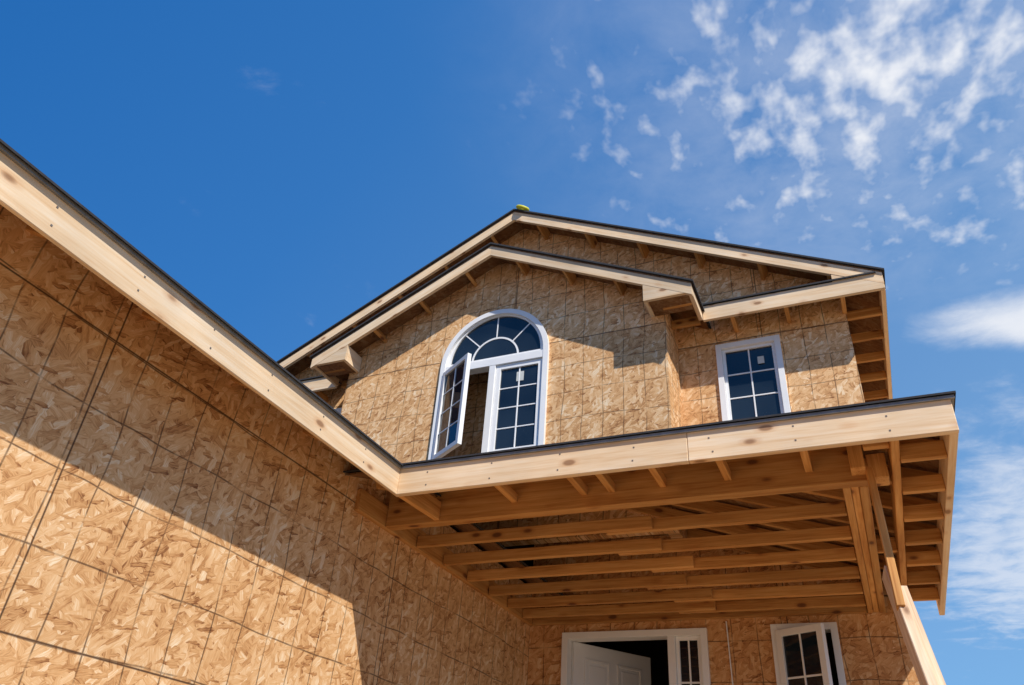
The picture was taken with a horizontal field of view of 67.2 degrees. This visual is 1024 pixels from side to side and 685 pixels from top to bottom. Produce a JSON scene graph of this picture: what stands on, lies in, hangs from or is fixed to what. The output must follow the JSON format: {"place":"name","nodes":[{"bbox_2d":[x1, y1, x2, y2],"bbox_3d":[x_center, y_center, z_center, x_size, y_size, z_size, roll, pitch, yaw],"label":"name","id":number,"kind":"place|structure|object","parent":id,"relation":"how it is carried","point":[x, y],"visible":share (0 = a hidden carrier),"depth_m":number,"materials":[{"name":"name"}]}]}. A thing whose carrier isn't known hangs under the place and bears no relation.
{"place":"outdoors","nodes":[
{"label":"outdoors","id":0,"kind":"place"},
{"bbox_2d":[0,204,531,684],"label":"wing wall","id":1,"kind":"structure","parent":0,"point":[176,510],"depth_m":3.52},
{"bbox_2d":[25,225,46,238],"bbox_3d":[-1.905,-0.477,3.094,0.738,0.090,0.038,16,-24,35],"label":"wing rafter tail","id":2,"kind":"object","parent":1,"relation":"attached to","point":[31,230],"visible":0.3,"depth_m":3.05},
{"bbox_2d":[0,152,400,496],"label":"wing fascia","id":3,"kind":"structure","parent":1,"relation":"attached to","point":[28,199],"depth_m":3.18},
{"bbox_2d":[0,143,401,468],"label":"wing drip edge","id":4,"kind":"object","parent":3,"relation":"attached to","point":[14,158],"visible":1,"depth_m":3.19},
{"bbox_2d":[354,489,532,625],"bbox_3d":[-0.390,1.726,5.859,0.038,0.140,2.840,-11,-36,22],"label":"wing ledger","id":5,"kind":"object","parent":1,"relation":"attached to","point":[371,508],"visible":0.7,"depth_m":5.42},
{"bbox_2d":[301,377,336,391],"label":"pent fascia","id":6,"kind":"structure","parent":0,"point":[318,384],"depth_m":9.23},
{"bbox_2d":[429,493,561,595],"bbox_3d":[-4.120,-0.861,3.656,5.070,1.311,11.860,-11,-36,22],"label":"wing roof sheathing","id":7,"kind":"object","parent":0,"point":[491,546],"depth_m":6.09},
{"bbox_2d":[494,484,517,502],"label":"porch lookout","id":8,"kind":"object","parent":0,"point":[508,492],"visible":0.48,"depth_m":4.60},
{"bbox_2d":[0,0,1023,684],"label":"sky","id":9,"kind":"structure","parent":0,"point":[289,164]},
{"bbox_2d":[506,544,533,596],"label":"floor","id":10,"kind":"structure","parent":0,"point":[529,562],"depth_m":7.54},
{"bbox_2d":[294,229,864,457],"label":"front wall","id":11,"kind":"structure","parent":10,"relation":"on","point":[820,362],"depth_m":7.64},
{"bbox_2d":[279,213,514,368],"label":"rake fascia","id":12,"kind":"structure","parent":11,"relation":"attached to","point":[400,290],"depth_m":9.56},
{"bbox_2d":[278,212,523,375],"bbox_3d":[-0.555,1.118,11.902,3.790,1.954,6.050,-11,-36,22],"label":"roof sheathing","id":13,"kind":"object","parent":11,"relation":"attached to","point":[501,236],"visible":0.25,"depth_m":9.70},
{"bbox_2d":[276,209,513,362],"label":"roof shingles","id":14,"kind":"object","parent":13,"relation":"on","point":[397,285],"visible":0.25,"depth_m":9.60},
{"bbox_2d":[313,246,501,383],"bbox_3d":[-1.091,-0.238,8.989,2.160,1.083,0.806,-11,-36,22],"label":"bay roof sheathing","id":15,"kind":"object","parent":11,"relation":"attached to","point":[429,301],"visible":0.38,"depth_m":8.82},
{"bbox_2d":[310,242,490,384],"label":"bay roof shingles","id":16,"kind":"object","parent":15,"relation":"on","point":[401,300],"visible":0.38,"depth_m":8.68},
{"bbox_2d":[536,225,550,239],"bbox_3d":[0.382,-1.375,9.358,0.079,0.108,0.280,-11,-36,22],"label":"lookout rafter","id":17,"kind":"object","parent":11,"relation":"attached to","point":[545,232],"visible":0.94,"depth_m":9.37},
{"bbox_2d":[584,234,597,248],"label":"lookout rafter","id":18,"kind":"object","parent":11,"relation":"attached to","point":[592,240],"visible":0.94,"depth_m":8.97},
{"bbox_2d":[637,243,648,257],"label":"lookout rafter","id":19,"kind":"object","parent":11,"relation":"attached to","point":[644,249],"visible":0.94,"depth_m":8.57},
{"bbox_2d":[514,212,884,284],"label":"rake fascia","id":20,"kind":"structure","parent":11,"relation":"attached to","point":[821,268],"depth_m":7.97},
{"bbox_2d":[694,253,705,268],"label":"lookout rafter","id":21,"kind":"object","parent":11,"relation":"attached to","point":[700,260],"visible":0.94,"depth_m":8.17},
{"bbox_2d":[514,211,886,401],"bbox_3d":[2.908,0.471,10.505,3.790,1.954,6.050,-11,-36,22],"label":"roof sheathing","id":22,"kind":"object","parent":11,"relation":"attached to","point":[862,301],"visible":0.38,"depth_m":8.10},
{"bbox_2d":[514,209,892,395],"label":"roof shingles","id":23,"kind":"object","parent":22,"relation":"on","point":[882,270],"visible":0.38,"depth_m":7.92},
{"bbox_2d":[715,334,790,420],"bbox_3d":[2.286,0.399,7.314,0.610,0.950,0.120,-11,-36,22],"label":"window frame","id":24,"kind":"object","parent":11,"relation":"attached to","point":[775,339],"visible":0.46,"depth_m":7.37,"materials":[{"name":"white plastic"}]},
{"bbox_2d":[722,342,783,419],"bbox_3d":[2.283,0.395,7.308,0.498,0.838,0.045,-11,-36,22],"label":"sash window","id":25,"kind":"structure","parent":24,"relation":"in","point":[737,362],"depth_m":7.31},
{"bbox_2d":[757,264,767,279],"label":"lookout rafter","id":26,"kind":"object","parent":11,"relation":"attached to","point":[763,271],"visible":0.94,"depth_m":7.77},
{"bbox_2d":[702,271,875,305],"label":"pent roof","id":27,"kind":"structure","parent":11,"relation":"attached to","point":[776,291],"depth_m":7.31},
{"bbox_2d":[702,278,884,321],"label":"pent fascia","id":28,"kind":"structure","parent":27,"relation":"attached to","point":[804,295],"depth_m":7.25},
{"bbox_2d":[840,297,846,313],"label":"pent lookout","id":29,"kind":"object","parent":27,"relation":"attached to","point":[843,304],"visible":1,"depth_m":7.18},
{"bbox_2d":[879,289,892,398],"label":"eave fascia","id":30,"kind":"structure","parent":27,"relation":"attached to","point":[884,319],"depth_m":7.62,"materials":[{"name":"brown wood"}]},
{"bbox_2d":[846,306,881,320],"bbox_3d":[3.353,-0.275,7.338,0.311,0.090,0.038,-11,-36,22],"label":"eave lookout","id":31,"kind":"object","parent":30,"relation":"attached to","point":[864,313],"visible":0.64,"depth_m":7.32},
{"bbox_2d":[851,329,883,342],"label":"eave lookout","id":32,"kind":"object","parent":30,"relation":"attached to","point":[866,336],"visible":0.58,"depth_m":7.62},
{"bbox_2d":[855,351,885,363],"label":"eave lookout","id":33,"kind":"object","parent":30,"relation":"attached to","point":[871,357],"visible":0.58,"depth_m":7.92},
{"bbox_2d":[859,371,886,382],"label":"eave lookout","id":34,"kind":"object","parent":30,"relation":"attached to","point":[873,376],"visible":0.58,"depth_m":8.22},
{"bbox_2d":[863,389,887,399],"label":"eave lookout","id":35,"kind":"object","parent":30,"relation":"attached to","point":[875,394],"visible":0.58,"depth_m":8.53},
{"bbox_2d":[567,476,587,494],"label":"porch lookout","id":36,"kind":"object","parent":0,"point":[579,485],"visible":0.5,"depth_m":4.43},
{"bbox_2d":[596,473,614,492],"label":"porch lookout","id":37,"kind":"object","parent":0,"point":[606,481],"visible":0.5,"depth_m":4.37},
{"bbox_2d":[386,446,867,530],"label":"porch beam front","id":38,"kind":"structure","parent":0,"point":[776,474],"depth_m":4.40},
{"bbox_2d":[345,436,939,571],"bbox_3d":[0.174,1.088,5.909,5.390,0.999,2.994,-11,-36,22],"label":"porch roof sheathing","id":39,"kind":"object","parent":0,"point":[930,465],"visible":0.16,"depth_m":5.13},
{"bbox_2d":[648,467,666,486],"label":"porch lookout","id":40,"kind":"object","parent":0,"point":[658,476],"visible":0.5,"depth_m":4.25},
{"bbox_2d":[715,460,731,480],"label":"porch lookout","id":41,"kind":"object","parent":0,"point":[724,468],"visible":0.48,"depth_m":4.12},
{"bbox_2d":[606,501,846,535],"bbox_3d":[1.238,1.054,4.590,1.402,0.076,0.038,-11,-36,22],"label":"porch joist","id":42,"kind":"object","parent":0,"point":[783,513],"visible":0.86,"depth_m":4.52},
{"bbox_2d":[618,525,851,555],"bbox_3d":[1.375,1.264,4.890,1.444,0.076,0.038,-11,-36,22],"label":"porch joist","id":43,"kind":"object","parent":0,"point":[835,533],"visible":0.86,"depth_m":4.81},
{"bbox_2d":[647,566,859,589],"bbox_3d":[1.679,1.678,5.477,1.463,0.076,0.038,-11,-36,22],"label":"porch joist","id":44,"kind":"object","parent":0,"point":[812,574],"visible":0.86,"depth_m":5.40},
{"bbox_2d":[651,547,855,572],"bbox_3d":[1.586,1.460,5.159,1.324,0.076,0.038,-11,-36,22],"label":"porch joist","id":45,"kind":"object","parent":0,"point":[786,557],"visible":0.86,"depth_m":5.09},
{"bbox_2d":[674,582,862,602],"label":"porch joist","id":46,"kind":"object","parent":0,"point":[850,588],"visible":0.9,"depth_m":5.66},
{"bbox_2d":[679,595,865,613],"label":"porch joist","id":47,"kind":"object","parent":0,"point":[797,603],"visible":0.9,"depth_m":5.91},
{"bbox_2d":[625,506,935,571],"bbox_3d":[1.883,1.490,6.031,2.543,0.090,0.038,7,-29,32],"label":"porch jack rafter","id":48,"kind":"object","parent":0,"point":[658,511],"visible":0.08,"depth_m":6.04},
{"bbox_2d":[671,501,935,553],"bbox_3d":[1.901,1.296,5.614,2.114,0.090,0.038,7,-29,32],"label":"porch jack rafter","id":49,"kind":"object","parent":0,"point":[709,506],"visible":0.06,"depth_m":5.56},
{"bbox_2d":[800,451,812,471],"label":"porch lookout","id":50,"kind":"object","parent":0,"point":[806,460],"visible":0.48,"depth_m":3.96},
{"bbox_2d":[687,529,934,587],"bbox_3d":[1.941,1.693,6.400,2.791,0.090,0.038,7,-29,32],"label":"porch jack rafter","id":51,"kind":"object","parent":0,"point":[691,533],"visible":0.06,"depth_m":6.28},
{"bbox_2d":[731,495,936,532],"bbox_3d":[1.919,1.102,5.198,1.686,0.090,0.038,7,-29,32],"label":"porch jack rafter","id":52,"kind":"object","parent":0,"point":[770,501],"visible":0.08,"depth_m":5.18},
{"bbox_2d":[843,488,872,612],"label":"porch beam side","id":53,"kind":"structure","parent":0,"point":[853,522],"depth_m":4.68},
{"bbox_2d":[851,487,878,611],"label":"porch beam side","id":54,"kind":"structure","parent":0,"point":[860,523],"depth_m":4.68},
{"bbox_2d":[803,488,937,509],"bbox_3d":[1.938,0.908,4.781,1.257,0.090,0.038,7,-29,32],"label":"porch jack rafter","id":55,"kind":"object","parent":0,"point":[886,500],"visible":0.06,"depth_m":4.59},
{"bbox_2d":[859,486,885,612],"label":"porch beam side","id":56,"kind":"structure","parent":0,"point":[867,515],"depth_m":4.65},
{"bbox_2d":[862,442,889,450],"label":"porch block","id":57,"kind":"structure","parent":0,"point":[876,446],"depth_m":3.73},
{"bbox_2d":[865,453,889,485],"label":"porch corner block","id":58,"kind":"structure","parent":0,"point":[876,462],"depth_m":3.89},
{"bbox_2d":[876,537,897,552],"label":"porch block","id":59,"kind":"structure","parent":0,"point":[880,547],"depth_m":4.90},
{"bbox_2d":[861,438,939,459],"bbox_3d":[1.974,0.519,3.948,0.400,0.090,0.038,7,-29,32],"label":"porch jack rafter","id":60,"kind":"object","parent":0,"point":[915,440],"visible":0.08,"depth_m":3.91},
{"bbox_2d":[887,465,938,476],"bbox_3d":[1.956,0.714,4.365,0.829,0.090,0.038,7,-29,32],"label":"porch jack rafter","id":61,"kind":"object","parent":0,"point":[907,472],"depth_m":4.21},
{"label":"lower floor","id":62,"kind":"structure","parent":0,"visible":0},
{"bbox_2d":[527,633,838,684],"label":"partition","id":63,"kind":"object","parent":62,"relation":"on","point":[655,652],"depth_m":8.86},
{"label":"ground","id":64,"kind":"structure","parent":0,"visible":0},
{"bbox_2d":[0,139,563,595],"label":"wing roof shingles","id":65,"kind":"object","parent":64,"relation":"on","point":[48,179],"depth_m":3.25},
{"bbox_2d":[341,262,679,546],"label":"bay wall","id":66,"kind":"structure","parent":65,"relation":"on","point":[609,371],"depth_m":7.86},
{"bbox_2d":[316,345,349,365],"bbox_3d":[-2.057,0.151,8.718,0.458,0.198,0.034,-11,-36,22],"label":"bay box return","id":67,"kind":"object","parent":66,"relation":"attached to","point":[340,355],"visible":1,"depth_m":8.65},
{"bbox_2d":[314,367,338,385],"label":"bay eave fascia","id":68,"kind":"structure","parent":67,"relation":"attached to","point":[334,380],"depth_m":8.99,"materials":[{"name":"brown wood"}]},
{"bbox_2d":[317,361,354,376],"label":"bay box soffit","id":69,"kind":"structure","parent":67,"relation":"attached to","point":[336,366],"depth_m":8.78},
{"bbox_2d":[344,347,361,372],"bbox_3d":[-1.806,0.196,8.750,0.038,0.194,0.262,-11,-36,22],"label":"bay box side","id":70,"kind":"object","parent":67,"relation":"attached to","point":[353,360],"visible":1,"depth_m":8.73,"materials":[{"name":"brown wood"}]},
{"bbox_2d":[373,329,387,342],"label":"lookout rafter","id":71,"kind":"object","parent":66,"relation":"attached to","point":[380,335],"visible":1,"depth_m":8.79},
{"bbox_2d":[310,247,491,369],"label":"bay rake fascia","id":72,"kind":"structure","parent":66,"relation":"attached to","point":[420,296],"depth_m":8.63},
{"bbox_2d":[419,300,431,314],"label":"lookout rafter","id":73,"kind":"object","parent":66,"relation":"attached to","point":[424,305],"visible":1,"depth_m":8.74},
{"bbox_2d":[428,309,548,459],"bbox_3d":[-0.195,0.419,7.936,1.240,1.790,0.115,-11,-36,22],"label":"arch window frame","id":74,"kind":"object","parent":66,"relation":"attached to","point":[545,361],"visible":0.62,"depth_m":7.98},
{"bbox_2d":[431,353,471,458],"bbox_3d":[-0.607,0.647,7.736,0.526,1.020,0.045,-38,-52,46],"label":"open window sash","id":75,"kind":"object","parent":74,"relation":"attached to","point":[457,442],"depth_m":7.71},
{"bbox_2d":[445,350,542,452],"bbox_3d":[-0.214,0.656,7.779,1.130,1.110,0.105,-11,-36,22],"label":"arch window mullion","id":76,"kind":"object","parent":74,"relation":"attached to","point":[488,365],"visible":0.5,"depth_m":7.88},
{"bbox_2d":[447,315,542,366],"bbox_3d":[-0.160,-0.045,8.239,1.126,0.566,0.045,-11,-36,22],"label":"arch sash","id":77,"kind":"object","parent":74,"relation":"attached to","point":[474,327],"visible":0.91,"depth_m":8.29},
{"bbox_2d":[451,317,540,364],"bbox_3d":[-0.161,-0.049,8.237,1.070,0.545,0.004,-11,-36,22],"label":"arch glass","id":78,"kind":"object","parent":77,"relation":"in","point":[526,339],"visible":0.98,"depth_m":8.22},
{"bbox_2d":[472,337,518,360],"bbox_3d":[-0.170,0.064,8.163,0.550,0.275,0.016,-11,-36,22],"label":"arch sunburst ring","id":79,"kind":"object","parent":74,"relation":"attached to","point":[483,344],"visible":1,"depth_m":8.21,"materials":[{"name":"white plastic"}]},
{"bbox_2d":[489,358,542,451],"bbox_3d":[0.053,0.635,7.638,0.526,1.020,0.045,-11,-36,22],"label":"sash","id":80,"kind":"object","parent":74,"relation":"in","point":[507,418],"depth_m":7.63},
{"bbox_2d":[516,262,530,275],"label":"lookout rafter","id":81,"kind":"object","parent":66,"relation":"attached to","point":[524,268],"visible":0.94,"depth_m":8.47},
{"bbox_2d":[562,271,576,284],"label":"lookout rafter","id":82,"kind":"object","parent":66,"relation":"attached to","point":[571,278],"visible":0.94,"depth_m":8.12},
{"bbox_2d":[490,246,692,295],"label":"bay rake fascia","id":83,"kind":"structure","parent":66,"relation":"attached to","point":[632,278],"depth_m":7.78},
{"bbox_2d":[491,245,708,329],"bbox_3d":[0.882,-0.608,8.193,2.160,1.083,0.806,-11,-36,22],"label":"bay roof sheathing","id":84,"kind":"object","parent":66,"relation":"on","point":[685,314],"visible":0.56,"depth_m":7.91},
{"bbox_2d":[490,242,710,328],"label":"bay roof shingles","id":85,"kind":"object","parent":84,"relation":"on","point":[614,266],"visible":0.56,"depth_m":7.71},
{"bbox_2d":[613,281,626,295],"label":"lookout rafter","id":86,"kind":"object","parent":66,"relation":"attached to","point":[621,287],"visible":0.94,"depth_m":7.77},
{"bbox_2d":[643,285,684,302],"bbox_3d":[1.468,-0.508,7.295,0.458,0.198,0.034,-11,-36,22],"label":"bay box return","id":87,"kind":"object","parent":66,"relation":"attached to","point":[651,293],"visible":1,"depth_m":7.29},
{"bbox_2d":[649,295,693,315],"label":"bay box soffit","id":88,"kind":"structure","parent":87,"relation":"attached to","point":[657,306],"depth_m":7.36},
{"bbox_2d":[689,288,702,320],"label":"bay eave fascia","id":89,"kind":"structure","parent":87,"relation":"attached to","point":[695,304],"depth_m":7.36,"materials":[{"name":"brown wood"}]},
{"bbox_2d":[668,314,686,538],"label":"bay return wall","id":90,"kind":"structure","parent":66,"relation":"attached to","point":[675,382],"depth_m":7.39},
{"bbox_2d":[671,316,700,329],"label":"bay eave lookout","id":91,"kind":"object","parent":90,"relation":"attached to","point":[685,322],"visible":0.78,"depth_m":7.64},
{"bbox_2d":[343,391,955,472],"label":"porch roof shingles","id":92,"kind":"object","parent":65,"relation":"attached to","point":[704,425],"visible":0.16,"depth_m":3.95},
{"bbox_2d":[399,493,440,520],"bbox_3d":[-0.569,0.959,4.725,0.038,0.120,0.431,-13,-37,25],"label":"porch corner lookout","id":93,"kind":"object","parent":92,"relation":"attached to","point":[428,505],"visible":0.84,"depth_m":4.75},
{"bbox_2d":[416,515,652,547],"bbox_3d":[0.104,1.239,5.014,1.646,0.076,0.038,-11,-36,22],"label":"porch joist","id":94,"kind":"object","parent":92,"relation":"attached to","point":[558,530],"visible":1,"depth_m":4.97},
{"bbox_2d":[397,433,689,496],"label":"porch fascia","id":95,"kind":"structure","parent":92,"relation":"attached to","point":[657,452],"depth_m":4.19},
{"bbox_2d":[443,537,661,565],"bbox_3d":[0.241,1.449,5.314,1.604,0.076,0.038,-11,-36,22],"label":"porch joist","id":96,"kind":"object","parent":92,"relation":"attached to","point":[598,548],"visible":1,"depth_m":5.27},
{"bbox_2d":[467,555,693,581],"bbox_3d":[0.452,1.645,5.584,1.724,0.076,0.038,-11,-36,22],"label":"porch joist","id":97,"kind":"object","parent":92,"relation":"attached to","point":[660,563],"visible":1,"depth_m":5.54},
{"bbox_2d":[489,574,686,595],"bbox_3d":[0.545,1.863,5.901,1.585,0.076,0.038,-11,-36,22],"label":"porch joist","id":98,"kind":"object","parent":92,"relation":"attached to","point":[601,584],"visible":1,"depth_m":5.86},
{"bbox_2d":[507,588,712,608],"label":"porch joist","id":99,"kind":"object","parent":92,"relation":"attached to","point":[631,597],"visible":1,"depth_m":6.12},
{"bbox_2d":[522,601,715,618],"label":"porch joist","id":100,"kind":"object","parent":92,"relation":"attached to","point":[621,609],"visible":0.88,"depth_m":6.38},
{"bbox_2d":[402,394,954,468],"bbox_3d":[0.681,0.496,4.046,2.920,0.016,0.015,-11,-36,22],"label":"porch drip edge","id":101,"kind":"object","parent":92,"relation":"attached to","point":[846,410],"visible":1,"depth_m":3.93,"materials":[{"name":"metal"}]},
{"bbox_2d":[687,399,958,463],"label":"porch fascia","id":102,"kind":"structure","parent":92,"relation":"attached to","point":[921,420],"depth_m":3.67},
{"bbox_2d":[846,445,865,475],"bbox_3d":[1.770,0.543,3.986,0.070,0.270,0.098,-11,-36,22],"label":"porch lookout","id":103,"kind":"object","parent":92,"relation":"attached to","point":[856,460],"visible":0.5,"depth_m":3.91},
{"bbox_2d":[887,440,906,585],"bbox_3d":[2.391,1.192,4.753,0.038,0.140,3.050,-11,-36,22],"label":"porch side ledger","id":104,"kind":"object","parent":92,"relation":"attached to","point":[893,452],"visible":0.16,"depth_m":4.27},
{"bbox_2d":[899,440,946,462],"bbox_3d":[1.988,0.528,3.732,0.201,0.085,0.038,-11,-36,22],"label":"porch side lookout","id":105,"kind":"object","parent":92,"relation":"attached to","point":[923,451],"visible":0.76,"depth_m":3.72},
{"bbox_2d":[901,474,945,494],"bbox_3d":[2.151,0.743,4.037,0.201,0.085,0.038,-11,-36,22],"label":"porch side lookout","id":106,"kind":"object","parent":92,"relation":"attached to","point":[922,484],"visible":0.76,"depth_m":4.02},
{"bbox_2d":[903,503,943,521],"bbox_3d":[2.314,0.959,4.342,0.201,0.085,0.038,-11,-36,22],"label":"porch side lookout","id":107,"kind":"object","parent":92,"relation":"attached to","point":[923,512],"visible":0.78,"depth_m":4.33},
{"bbox_2d":[904,528,942,545],"bbox_3d":[2.477,1.174,4.646,0.201,0.085,0.038,-11,-36,22],"label":"porch side lookout","id":108,"kind":"object","parent":92,"relation":"attached to","point":[923,536],"visible":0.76,"depth_m":4.63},
{"bbox_2d":[905,550,941,566],"bbox_3d":[2.640,1.389,4.951,0.201,0.085,0.038,-11,-36,22],"label":"porch side lookout","id":109,"kind":"object","parent":92,"relation":"attached to","point":[923,558],"visible":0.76,"depth_m":4.93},
{"bbox_2d":[906,570,940,584],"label":"porch side lookout","id":110,"kind":"object","parent":92,"relation":"attached to","point":[923,577],"visible":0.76,"depth_m":5.24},
{"bbox_2d":[908,587,939,600],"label":"porch side lookout","id":111,"kind":"object","parent":92,"relation":"attached to","point":[925,594],"visible":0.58,"depth_m":5.54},
{"bbox_2d":[935,433,958,614],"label":"porch fascia side","id":112,"kind":"structure","parent":92,"relation":"attached to","point":[947,468],"depth_m":4.23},
{"bbox_2d":[527,534,919,684],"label":"front wall","id":113,"kind":"structure","parent":64,"relation":"on","point":[874,650],"depth_m":6.13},
{"bbox_2d":[561,628,710,684],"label":"door frame","id":114,"kind":"object","parent":113,"relation":"attached to","point":[668,635],"visible":0.93,"depth_m":6.44,"materials":[{"name":"white plastic"}]},
{"bbox_2d":[571,642,650,684],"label":"entry door","id":115,"kind":"structure","parent":114,"relation":"attached to","point":[581,652],"depth_m":6.78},
{"bbox_2d":[584,658,641,684],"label":"entry door panels","id":116,"kind":"object","parent":115,"relation":"attached to","point":[596,675],"visible":1,"depth_m":6.72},
{"bbox_2d":[675,636,702,684],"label":"sidelight","id":117,"kind":"object","parent":114,"relation":"in","point":[685,675],"depth_m":6.22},
{"bbox_2d":[532,594,866,625],"bbox_3d":[1.449,2.231,6.397,2.750,0.140,0.038,-11,-36,22],"label":"porch wall plate","id":118,"kind":"object","parent":113,"relation":"attached to","point":[650,617],"visible":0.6,"depth_m":6.33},
{"bbox_2d":[770,622,845,684],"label":"window frame","id":119,"kind":"object","parent":113,"relation":"attached to","point":[831,628],"visible":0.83,"depth_m":5.88,"materials":[{"name":"white plastic"}]},
{"bbox_2d":[775,623,832,684],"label":"window sash","id":120,"kind":"object","parent":119,"relation":"attached to","point":[793,658],"depth_m":5.77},
{"bbox_2d":[864,458,945,684],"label":"lumber brace","id":121,"kind":"object","parent":64,"relation":"on","point":[922,657],"visible":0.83,"depth_m":3.34,"materials":[{"name":"brown wood"}]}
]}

